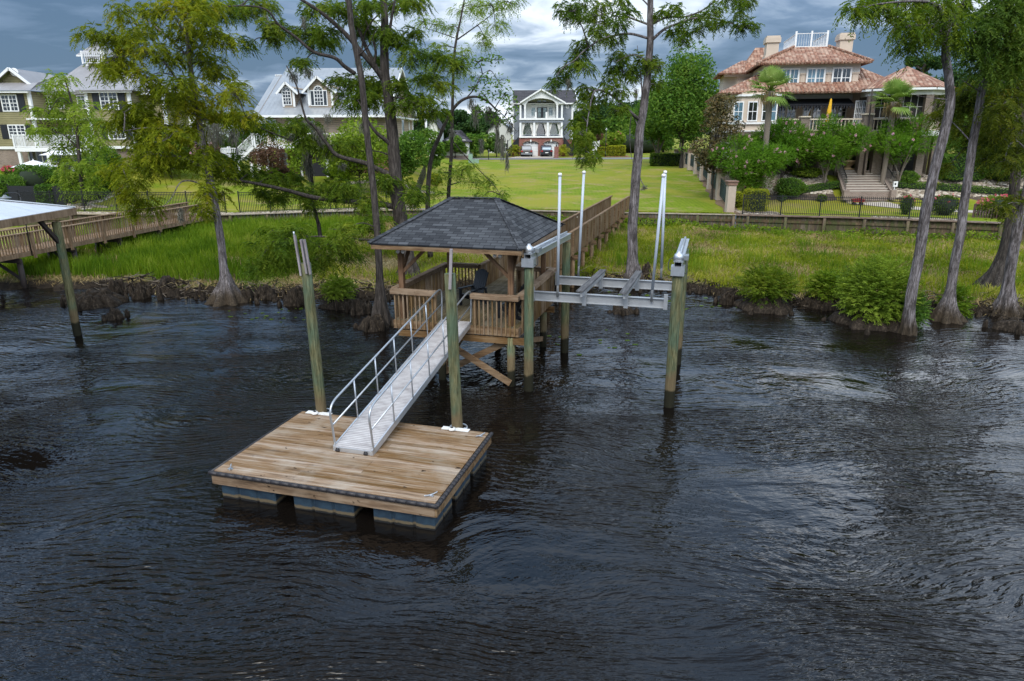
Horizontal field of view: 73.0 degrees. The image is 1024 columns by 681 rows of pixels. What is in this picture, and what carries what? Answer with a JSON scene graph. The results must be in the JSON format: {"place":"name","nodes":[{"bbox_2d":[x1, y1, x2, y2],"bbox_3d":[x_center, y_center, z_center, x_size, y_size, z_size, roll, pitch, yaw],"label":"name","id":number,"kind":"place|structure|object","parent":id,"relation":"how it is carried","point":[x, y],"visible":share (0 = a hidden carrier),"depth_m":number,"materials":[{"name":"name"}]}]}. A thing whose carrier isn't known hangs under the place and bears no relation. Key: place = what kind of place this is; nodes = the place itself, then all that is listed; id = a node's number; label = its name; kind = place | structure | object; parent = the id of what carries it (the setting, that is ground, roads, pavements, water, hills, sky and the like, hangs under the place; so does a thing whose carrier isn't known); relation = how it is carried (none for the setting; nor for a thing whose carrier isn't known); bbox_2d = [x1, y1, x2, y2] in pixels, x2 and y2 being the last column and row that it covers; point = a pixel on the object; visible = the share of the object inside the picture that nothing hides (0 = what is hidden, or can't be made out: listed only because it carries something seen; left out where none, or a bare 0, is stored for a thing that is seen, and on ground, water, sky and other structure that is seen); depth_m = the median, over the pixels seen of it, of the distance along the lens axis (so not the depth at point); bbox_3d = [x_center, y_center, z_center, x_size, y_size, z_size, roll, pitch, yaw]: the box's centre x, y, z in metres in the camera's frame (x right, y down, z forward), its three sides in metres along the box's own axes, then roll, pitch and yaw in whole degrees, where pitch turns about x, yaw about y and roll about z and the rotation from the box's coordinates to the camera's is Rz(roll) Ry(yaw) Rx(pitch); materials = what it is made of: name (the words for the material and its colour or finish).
{"place":"outdoors","nodes":[
{"label":"outdoors","id":0,"kind":"place"},
{"bbox_2d":[0,0,1002,229],"label":"sky","id":1,"kind":"structure","parent":0,"point":[34,34],"materials":[{"name":"grey"}]},
{"bbox_2d":[0,134,1003,221],"bbox_3d":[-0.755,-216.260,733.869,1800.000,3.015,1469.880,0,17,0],"label":"lawn","id":2,"kind":"structure","parent":0,"point":[531,183],"depth_m":63.08,"materials":[{"name":"green plant"}]},
{"bbox_2d":[0,173,26,200],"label":"shrub","id":3,"kind":"object","parent":2,"relation":"on","point":[9,180],"visible":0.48,"depth_m":55.64,"materials":[{"name":"green plant"}]},
{"bbox_2d":[9,164,64,185],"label":"shrub","id":4,"kind":"object","parent":2,"relation":"on","point":[32,175],"visible":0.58,"depth_m":57.61,"materials":[{"name":"green plant"}]},
{"bbox_2d":[6,178,118,204],"bbox_3d":[-37.003,-12.865,57.460,4.749,2.501,6.989,1,17,5],"label":"privacy fence","id":5,"kind":"object","parent":2,"relation":"on","point":[11,190],"visible":0.3,"depth_m":54.38,"materials":[{"name":"black"}]},
{"bbox_2d":[20,68,120,205],"bbox_3d":[-32.828,-14.829,51.808,7.742,9.955,5.600,0,17,0],"label":"young tree","id":6,"kind":"object","parent":2,"relation":"on","point":[60,98],"visible":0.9,"depth_m":51.62,"materials":[{"name":"green plant"}]},
{"bbox_2d":[82,146,123,191],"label":"shade tree","id":7,"kind":"object","parent":2,"relation":"on","point":[109,158],"visible":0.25,"depth_m":58.10,"materials":[{"name":"green plant"}]},
{"bbox_2d":[0,42,207,170],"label":"beach house","id":8,"kind":"structure","parent":2,"relation":"on","point":[17,147],"depth_m":65.04,"materials":[{"name":"white"}]},
{"bbox_2d":[0,94,19,111],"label":"window","id":9,"kind":"structure","parent":8,"relation":"in","point":[9,102],"depth_m":64.28,"materials":[{"name":"white glass"}]},
{"bbox_2d":[77,206,407,213],"bbox_3d":[-19.590,-9.530,50.675,25.004,0.216,3.495,-3,17,-9],"label":"gravel bed","id":10,"kind":"object","parent":2,"relation":"on","point":[238,212],"visible":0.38,"depth_m":49.85,"materials":[{"name":"beige gravel"}]},
{"bbox_2d":[16,190,226,212],"bbox_3d":[-28.185,-9.963,49.828,15.859,1.630,0.084,1,17,6],"label":"iron fence","id":11,"kind":"object","parent":10,"relation":"on","point":[86,194],"visible":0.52,"depth_m":49.99,"materials":[{"name":"black metal"}]},
{"bbox_2d":[237,189,415,212],"bbox_3d":[-13.343,-10.236,50.565,12.468,1.630,0.624,-4,17,-12],"label":"iron fence","id":12,"kind":"object","parent":10,"relation":"on","point":[289,209],"visible":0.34,"depth_m":49.72,"materials":[{"name":"black metal"}]},
{"bbox_2d":[247,141,288,183],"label":"crape myrtle","id":13,"kind":"object","parent":2,"relation":"on","point":[262,157],"visible":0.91,"depth_m":60.68,"materials":[{"name":"brown plant"}]},
{"bbox_2d":[275,125,315,181],"bbox_3d":[-18.521,-15.961,60.014,3.231,6.010,3.104,-14,22,-38],"label":"shade tree","id":14,"kind":"object","parent":2,"relation":"on","point":[298,166],"visible":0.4,"depth_m":59.36,"materials":[{"name":"green plant"}]},
{"bbox_2d":[219,68,430,176],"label":"beach house","id":15,"kind":"structure","parent":2,"relation":"on","point":[279,100],"depth_m":67.60,"materials":[{"name":"beige"}]},
{"bbox_2d":[311,113,387,190],"bbox_3d":[-12.943,-15.482,57.993,6.628,6.835,6.506,4,17,15],"label":"shade tree","id":16,"kind":"object","parent":2,"relation":"on","point":[355,169],"visible":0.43,"depth_m":57.06,"materials":[{"name":"green plant"}]},
{"bbox_2d":[383,130,429,176],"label":"shade tree","id":17,"kind":"object","parent":2,"relation":"on","point":[411,149],"visible":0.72,"depth_m":60.97,"materials":[{"name":"green plant"}]},
{"bbox_2d":[418,127,446,168],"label":"shade tree","id":18,"kind":"object","parent":2,"relation":"on","point":[440,148],"visible":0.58,"depth_m":71.75,"materials":[{"name":"green plant"}]},
{"bbox_2d":[443,134,469,157],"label":"garden tree","id":19,"kind":"object","parent":2,"relation":"on","point":[460,145],"visible":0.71,"depth_m":106.81,"materials":[{"name":"green plant"}]},
{"bbox_2d":[442,130,471,158],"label":"beach house","id":20,"kind":"structure","parent":2,"relation":"on","point":[465,139],"depth_m":108.24,"materials":[{"name":"white"}]},
{"bbox_2d":[444,109,471,134],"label":"forest tree","id":21,"kind":"object","parent":2,"relation":"on","point":[460,118],"visible":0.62,"depth_m":156.77,"materials":[{"name":"green plant"}]},
{"bbox_2d":[466,132,488,157],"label":"garden tree","id":22,"kind":"object","parent":2,"relation":"on","point":[474,143],"visible":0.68,"depth_m":110.59,"materials":[{"name":"green plant"}]},
{"bbox_2d":[466,111,502,149],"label":"forest tree","id":23,"kind":"object","parent":2,"relation":"on","point":[484,126],"visible":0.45,"depth_m":153.74,"materials":[{"name":"green plant"}]},
{"bbox_2d":[507,89,576,155],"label":"beach house","id":24,"kind":"structure","parent":2,"relation":"on","point":[542,117],"depth_m":115.12,"materials":[{"name":"grey"}]},
{"bbox_2d":[599,131,626,146],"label":"crape myrtle","id":25,"kind":"object","parent":2,"relation":"on","point":[615,138],"visible":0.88,"depth_m":116.06,"materials":[{"name":"green plant"}]},
{"bbox_2d":[602,114,627,133],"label":"forest tree","id":26,"kind":"object","parent":2,"relation":"on","point":[613,126],"visible":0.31,"depth_m":129.93,"materials":[{"name":"green plant"}]},
{"bbox_2d":[615,129,674,152],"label":"shrub","id":27,"kind":"object","parent":2,"relation":"on","point":[647,148],"visible":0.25,"depth_m":125.01,"materials":[{"name":"green plant"}]},
{"bbox_2d":[625,98,679,152],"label":"shade tree","id":28,"kind":"object","parent":2,"relation":"on","point":[652,133],"visible":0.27,"depth_m":94.54,"materials":[{"name":"green plant"}]},
{"bbox_2d":[649,152,680,165],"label":"shrub","id":29,"kind":"object","parent":2,"relation":"on","point":[664,159],"visible":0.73,"depth_m":92.38,"materials":[{"name":"green plant"}]},
{"bbox_2d":[637,40,719,167],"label":"shade tree","id":30,"kind":"object","parent":2,"relation":"on","point":[681,99],"visible":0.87,"depth_m":84.93,"materials":[{"name":"green plant"}]},
{"bbox_2d":[674,149,738,211],"bbox_3d":[19.823,-18.261,74.152,1.525,3.672,54.928,2,17,8],"label":"garden fence","id":31,"kind":"object","parent":2,"relation":"on","point":[725,192],"visible":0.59,"depth_m":55.63,"materials":[{"name":"paint"}]},
{"bbox_2d":[689,92,745,199],"bbox_3d":[16.203,-15.335,55.289,4.416,8.432,3.925,0,17,0],"label":"magnolia tree","id":32,"kind":"object","parent":2,"relation":"on","point":[715,110],"visible":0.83,"depth_m":54.33,"materials":[{"name":"green plant"}]},
{"bbox_2d":[708,132,796,190],"bbox_3d":[18.072,-13.251,53.363,5.758,5.417,6.209,-6,18,-17],"label":"crape myrtle","id":33,"kind":"object","parent":2,"relation":"on","point":[747,166],"visible":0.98,"depth_m":52.15,"materials":[{"name":"green plant"}]},
{"bbox_2d":[734,210,783,214],"bbox_3d":[17.219,-8.976,48.579,2.898,0.126,3.036,0,17,0],"label":"gravel bed","id":34,"kind":"object","parent":2,"relation":"on","point":[740,212],"visible":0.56,"depth_m":48.02,"materials":[{"name":"beige gravel"}]},
{"bbox_2d":[742,188,769,211],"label":"shrub","id":35,"kind":"object","parent":34,"relation":"on","point":[755,192],"visible":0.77,"depth_m":48.73,"materials":[{"name":"green plant"}]},
{"bbox_2d":[743,64,793,188],"bbox_3d":[19.438,-15.637,53.009,3.990,10.386,3.930,0,17,0],"label":"palm tree","id":36,"kind":"object","parent":2,"relation":"on","point":[772,77],"visible":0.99,"depth_m":51.84,"materials":[{"name":"green plant"}]},
{"bbox_2d":[750,175,835,200],"bbox_3d":[22.479,-12.371,55.904,6.492,1.772,3.376,2,17,7],"label":"mulch bed","id":37,"kind":"object","parent":2,"relation":"on","point":[812,196],"visible":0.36,"depth_m":54.86,"materials":[{"name":"brown wood"}]},
{"bbox_2d":[742,117,819,177],"bbox_3d":[21.715,-15.261,55.457,5.901,5.290,5.148,-8,18,-23],"label":"crape myrtle","id":38,"kind":"object","parent":37,"relation":"on","point":[798,140],"visible":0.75,"depth_m":54.16,"materials":[{"name":"green plant"}]},
{"bbox_2d":[772,177,808,197],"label":"shrub","id":39,"kind":"object","parent":37,"relation":"on","point":[789,186],"visible":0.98,"depth_m":54.25,"materials":[{"name":"green plant"}]},
{"bbox_2d":[789,167,825,177],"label":"shrub","id":40,"kind":"object","parent":37,"relation":"on","point":[808,172],"visible":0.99,"depth_m":55.86,"materials":[{"name":"green plant"}]},
{"bbox_2d":[777,179,847,200],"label":"hedge","id":41,"kind":"object","parent":37,"relation":"on","point":[823,186],"visible":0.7,"depth_m":54.97,"materials":[{"name":"green plant"}]},
{"bbox_2d":[764,169,833,194],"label":"bank stones","id":42,"kind":"object","parent":2,"relation":"on","point":[814,180],"visible":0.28,"depth_m":55.98,"materials":[{"name":"grey stone"}]},
{"bbox_2d":[705,30,955,182],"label":"mansion","id":43,"kind":"structure","parent":2,"relation":"on","point":[822,75],"depth_m":58.10,"materials":[{"name":"beige paint"}]},
{"bbox_2d":[806,67,825,82],"bbox_3d":[25.556,-22.045,58.293,1.705,1.769,0.120,3,17,11],"label":"window","id":44,"kind":"structure","parent":43,"relation":"in","point":[817,74],"depth_m":58.22,"materials":[{"name":"white glass"}]},
{"bbox_2d":[831,67,852,81],"bbox_3d":[27.562,-21.935,57.904,1.735,1.769,0.120,3,17,11],"label":"window","id":45,"kind":"structure","parent":43,"relation":"in","point":[839,74],"depth_m":57.83,"materials":[{"name":"white glass"}]},
{"bbox_2d":[807,111,876,183],"bbox_3d":[25.210,-14.886,54.392,5.535,6.030,5.293,0,17,0],"label":"crape myrtle","id":46,"kind":"object","parent":2,"relation":"on","point":[828,143],"visible":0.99,"depth_m":53.50,"materials":[{"name":"green plant"}]},
{"bbox_2d":[828,158,896,201],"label":"garden steps","id":47,"kind":"structure","parent":2,"relation":"on","point":[858,186],"depth_m":54.32,"materials":[{"name":"beige stone"}]},
{"bbox_2d":[868,76,918,184],"bbox_3d":[29.253,-15.948,53.758,3.758,8.601,3.703,0,17,0],"label":"palm tree","id":48,"kind":"object","parent":2,"relation":"on","point":[895,87],"visible":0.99,"depth_m":52.90,"materials":[{"name":"green plant"}]},
{"bbox_2d":[904,54,942,72],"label":"pine tree","id":49,"kind":"object","parent":2,"relation":"on","point":[932,64],"visible":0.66,"depth_m":78.01,"materials":[{"name":"green plant"}]},
{"bbox_2d":[932,193,958,215],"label":"bush","id":50,"kind":"object","parent":2,"relation":"on","point":[944,196],"visible":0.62,"depth_m":46.34,"materials":[{"name":"green plant"}]},
{"bbox_2d":[889,171,1023,197],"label":"bank stones","id":51,"kind":"object","parent":2,"relation":"on","point":[917,193],"visible":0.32,"depth_m":54.27,"materials":[{"name":"grey stone"}]},
{"bbox_2d":[890,176,1023,200],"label":"mulch bed","id":52,"kind":"object","parent":2,"relation":"on","point":[976,198],"visible":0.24,"depth_m":53.91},
{"bbox_2d":[867,111,938,181],"bbox_3d":[30.629,-14.989,54.526,5.447,5.898,4.908,0,17,0],"label":"crape myrtle","id":53,"kind":"object","parent":52,"relation":"on","point":[907,142],"visible":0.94,"depth_m":53.44,"materials":[{"name":"green plant"}]},
{"bbox_2d":[897,180,1021,194],"bbox_3d":[34.904,-11.885,53.994,9.248,1.180,0.896,3,17,11],"label":"hedge","id":54,"kind":"object","parent":52,"relation":"on","point":[958,188],"visible":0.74,"depth_m":53.88,"materials":[{"name":"green plant"}]},
{"bbox_2d":[939,153,987,180],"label":"shrub","id":55,"kind":"object","parent":2,"relation":"on","point":[950,157],"visible":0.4,"depth_m":54.17,"materials":[{"name":"green plant"}]},
{"bbox_2d":[975,194,1020,216],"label":"rose bush","id":56,"kind":"object","parent":2,"relation":"on","point":[987,199],"visible":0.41,"depth_m":45.17,"materials":[{"name":"green plant"}]},
{"bbox_2d":[0,285,1023,680],"bbox_3d":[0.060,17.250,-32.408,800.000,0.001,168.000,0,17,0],"label":"water","id":57,"kind":"structure","parent":0,"point":[802,493],"depth_m":13.72,"materials":[{"name":"black liquid"}]},
{"bbox_2d":[0,199,81,335],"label":"boathouse","id":58,"kind":"object","parent":57,"relation":"in","point":[16,213],"visible":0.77,"depth_m":24.57,"materials":[{"name":"metal"}]},
{"bbox_2d":[293,231,326,411],"bbox_3d":[-4.769,0.494,16.736,0.426,6.263,0.303,0,17,0],"label":"piling","id":59,"kind":"object","parent":57,"relation":"in","point":[305,270],"visible":0.69,"depth_m":16.41,"materials":[{"name":"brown wood"}]},
{"bbox_2d":[235,0,397,324],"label":"cypress tree","id":60,"kind":"object","parent":57,"relation":"in","point":[277,244],"visible":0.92,"depth_m":26.08,"materials":[{"name":"green plant"}]},
{"bbox_2d":[208,408,492,530],"bbox_3d":[-3.259,2.732,15.230,5.021,0.988,3.736,5,17,15],"label":"floating dock","id":61,"kind":"object","parent":57,"relation":"on","point":[412,475],"visible":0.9,"depth_m":14.16,"materials":[{"name":"brown wood"}]},
{"bbox_2d":[329,289,471,455],"bbox_3d":[-2.530,0.472,17.540,0.964,2.250,6.604,5,17,15],"label":"gangway","id":62,"kind":"object","parent":61,"relation":"on","point":[371,427],"visible":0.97,"depth_m":16.61,"materials":[{"name":"metal"}]},
{"bbox_2d":[353,314,393,331],"bbox_3d":[-5.275,-0.532,26.754,1.320,0.981,1.452,15,22,40],"label":"cypress stump","id":63,"kind":"object","parent":57,"relation":"in","point":[375,323],"visible":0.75,"depth_m":26.35,"materials":[{"name":"brown wood"}]},
{"bbox_2d":[444,249,462,427],"bbox_3d":[-1.297,0.887,15.824,0.356,6.013,0.347,0,17,0],"label":"piling","id":64,"kind":"object","parent":57,"relation":"in","point":[453,348],"visible":0.69,"depth_m":15.54,"materials":[{"name":"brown wood"}]},
{"bbox_2d":[367,196,565,386],"bbox_3d":[-1.174,-1.345,22.413,4.746,6.491,5.506,5,17,15],"label":"gazebo","id":65,"kind":"object","parent":57,"relation":"in","point":[488,226],"visible":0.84,"depth_m":20.48,"materials":[{"name":"brown wood"}]},
{"bbox_2d":[457,269,489,307],"bbox_3d":[-1.223,-1.693,22.532,0.720,1.155,0.890,13,21,38],"label":"adirondack chair","id":66,"kind":"object","parent":65,"relation":"on","point":[480,281],"visible":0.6,"depth_m":22.62,"materials":[{"name":"black plastic"}]},
{"bbox_2d":[521,171,688,407],"bbox_3d":[2.911,-1.284,20.695,4.531,7.337,4.477,5,17,15],"label":"lift","id":67,"kind":"object","parent":57,"relation":"in","point":[675,286],"visible":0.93,"depth_m":19.84,"materials":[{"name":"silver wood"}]},
{"bbox_2d":[831,0,989,335],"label":"cypress tree","id":68,"kind":"object","parent":57,"relation":"in","point":[937,20],"visible":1,"depth_m":22.47,"materials":[{"name":"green plant"}]},
{"bbox_2d":[892,292,933,329],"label":"leaf tuft","id":69,"kind":"object","parent":57,"relation":"in","point":[920,315],"visible":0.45,"depth_m":26.15,"materials":[{"name":"green plant"}]},
{"bbox_2d":[0,221,1023,314],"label":"marsh ground","id":70,"kind":"structure","parent":0,"point":[15,284],"depth_m":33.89,"materials":[{"name":"brown plant"}]},
{"bbox_2d":[59,288,128,310],"bbox_3d":[-18.312,-1.714,30.669,2.540,1.296,2.458,12,20,34],"label":"cypress stump","id":71,"kind":"object","parent":70,"relation":"on","point":[95,299],"visible":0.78,"depth_m":30.16,"materials":[{"name":"brown wood"}]},
{"bbox_2d":[0,193,210,287],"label":"boardwalk","id":72,"kind":"structure","parent":70,"relation":"on","point":[19,249],"depth_m":37.37,"materials":[{"name":"brown wood"}]},
{"bbox_2d":[69,0,271,306],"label":"cypress tree","id":73,"kind":"object","parent":70,"relation":"on","point":[115,68],"visible":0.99,"depth_m":28.12,"materials":[{"name":"green plant"}]},
{"bbox_2d":[0,213,382,282],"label":"marsh reeds","id":74,"kind":"object","parent":70,"relation":"on","point":[174,249],"visible":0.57,"depth_m":37.83,"materials":[{"name":"green plant"}]},
{"bbox_2d":[18,209,422,225],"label":"retaining wall","id":75,"kind":"structure","parent":70,"relation":"on","point":[226,216],"depth_m":49.77,"materials":[{"name":"brown wood"}]},
{"bbox_2d":[277,285,304,306],"bbox_3d":[-9.525,-1.826,30.690,1.418,1.232,1.638,0,17,0],"label":"cypress stump","id":76,"kind":"object","parent":70,"relation":"on","point":[295,296],"visible":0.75,"depth_m":30.15,"materials":[{"name":"brown wood"}]},
{"bbox_2d":[283,114,329,243],"bbox_3d":[-10.107,-7.452,34.785,2.204,7.537,4.328,-3,17,-10],"label":"thin tree","id":77,"kind":"object","parent":70,"relation":"on","point":[307,164],"visible":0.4,"depth_m":34.33,"materials":[{"name":"green plant"}]},
{"bbox_2d":[192,0,471,276],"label":"cypress tree","id":78,"kind":"object","parent":70,"relation":"on","point":[391,182],"visible":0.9,"depth_m":31.77,"materials":[{"name":"green plant"}]},
{"bbox_2d":[315,273,359,310],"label":"shrub","id":79,"kind":"object","parent":70,"relation":"on","point":[336,299],"visible":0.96,"depth_m":29.61,"materials":[{"name":"green plant"}]},
{"bbox_2d":[345,298,371,315],"bbox_3d":[-6.371,-1.303,29.058,1.115,1.091,1.192,-11,20,-31],"label":"cypress stump","id":80,"kind":"object","parent":70,"relation":"on","point":[360,307],"visible":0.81,"depth_m":28.71,"materials":[{"name":"brown wood"}]},
{"bbox_2d":[317,216,599,283],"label":"marsh grass","id":81,"kind":"structure","parent":70,"relation":"on","point":[423,256],"depth_m":36.17,"materials":[{"name":"green plant"}]},
{"bbox_2d":[406,0,530,205],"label":"thin tree","id":82,"kind":"object","parent":70,"relation":"on","point":[449,175],"visible":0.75,"depth_m":35.98,"materials":[{"name":"green plant"}]},
{"bbox_2d":[425,52,518,256],"bbox_3d":[-2.088,-9.293,35.710,5.012,10.082,3.664,0,17,0],"label":"thin tree","id":83,"kind":"object","parent":70,"relation":"on","point":[489,116],"visible":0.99,"depth_m":35.23,"materials":[{"name":"green plant"}]},
{"bbox_2d":[81,268,1023,319],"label":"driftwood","id":84,"kind":"object","parent":70,"relation":"on","point":[289,286],"visible":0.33,"depth_m":32.25,"materials":[{"name":"grey stone"}]},
{"bbox_2d":[477,195,629,326],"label":"boardwalk","id":85,"kind":"structure","parent":70,"relation":"on","point":[600,217],"depth_m":35.60,"materials":[{"name":"brown wood"}]},
{"bbox_2d":[90,276,1023,317],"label":"cypress knees","id":86,"kind":"object","parent":70,"relation":"on","point":[979,311],"visible":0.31,"depth_m":31.59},
{"bbox_2d":[94,265,1021,307],"bbox_3d":[2.101,-2.641,32.629,45.222,0.891,6.774,2,17,7],"label":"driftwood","id":87,"kind":"object","parent":70,"relation":"on","point":[185,287],"visible":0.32,"depth_m":32.56,"materials":[{"name":"grey stone"}]},
{"bbox_2d":[155,213,1000,248],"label":"bank weeds","id":88,"kind":"object","parent":70,"relation":"on","point":[896,233],"visible":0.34,"depth_m":46.00,"materials":[{"name":"green plant"}]},
{"bbox_2d":[423,209,735,227],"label":"retaining wall","id":89,"kind":"structure","parent":70,"relation":"on","point":[729,219],"depth_m":48.35,"materials":[{"name":"brown wood"}]},
{"bbox_2d":[541,0,764,279],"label":"cypress tree","id":90,"kind":"object","parent":70,"relation":"on","point":[575,11],"visible":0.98,"depth_m":30.73,"materials":[{"name":"green plant"}]},
{"bbox_2d":[728,263,800,314],"bbox_3d":[10.884,-2.099,29.460,3.051,2.614,2.992,0,17,0],"label":"shrub","id":91,"kind":"object","parent":70,"relation":"on","point":[768,300],"visible":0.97,"depth_m":28.83,"materials":[{"name":"green plant"}]},
{"bbox_2d":[557,217,1023,304],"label":"marsh grass","id":92,"kind":"structure","parent":70,"relation":"on","point":[644,240],"depth_m":37.89,"materials":[{"name":"green plant"}]},
{"bbox_2d":[799,266,847,310],"bbox_3d":[13.454,-2.097,29.830,2.382,2.288,2.550,0,17,0],"label":"shrub","id":93,"kind":"object","parent":70,"relation":"on","point":[820,294],"visible":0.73,"depth_m":29.39,"materials":[{"name":"green plant"}]},
{"bbox_2d":[821,251,927,334],"bbox_3d":[14.114,-1.686,26.829,3.375,3.445,3.340,-5,17,-16],"label":"shrub","id":94,"kind":"object","parent":70,"relation":"on","point":[883,277],"visible":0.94,"depth_m":26.22,"materials":[{"name":"green plant"}]},
{"bbox_2d":[735,214,1023,241],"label":"retaining wall","id":95,"kind":"structure","parent":70,"relation":"on","point":[832,223],"depth_m":45.78,"materials":[{"name":"brown wood"}]},
{"bbox_2d":[742,194,959,219],"bbox_3d":[22.177,-8.796,45.705,13.229,1.430,0.460,5,18,17],"label":"iron fence","id":96,"kind":"object","parent":95,"relation":"on","point":[836,197],"visible":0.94,"depth_m":45.78,"materials":[{"name":"black metal"}]},
{"bbox_2d":[934,282,977,317],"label":"leaf tuft","id":97,"kind":"object","parent":70,"relation":"on","point":[963,305],"visible":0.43,"depth_m":27.81,"materials":[{"name":"green plant"}]},
{"bbox_2d":[915,78,1023,289],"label":"cypress tree","id":98,"kind":"object","parent":70,"relation":"on","point":[993,274],"visible":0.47,"depth_m":30.20,"materials":[{"name":"green plant"}]},
{"bbox_2d":[929,0,1023,324],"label":"cypress tree","id":99,"kind":"object","parent":70,"relation":"on","point":[996,56],"visible":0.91,"depth_m":24.02,"materials":[{"name":"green plant"}]},
{"bbox_2d":[964,77,1023,318],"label":"cypress tree","id":100,"kind":"object","parent":70,"relation":"on","point":[1006,154],"visible":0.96,"depth_m":26.12,"materials":[{"name":"green plant"}]},
{"bbox_2d":[982,316,1023,334],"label":"cypress stump","id":101,"kind":"object","parent":70,"relation":"on","point":[1015,325],"visible":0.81,"depth_m":26.10,"materials":[{"name":"brown wood"}]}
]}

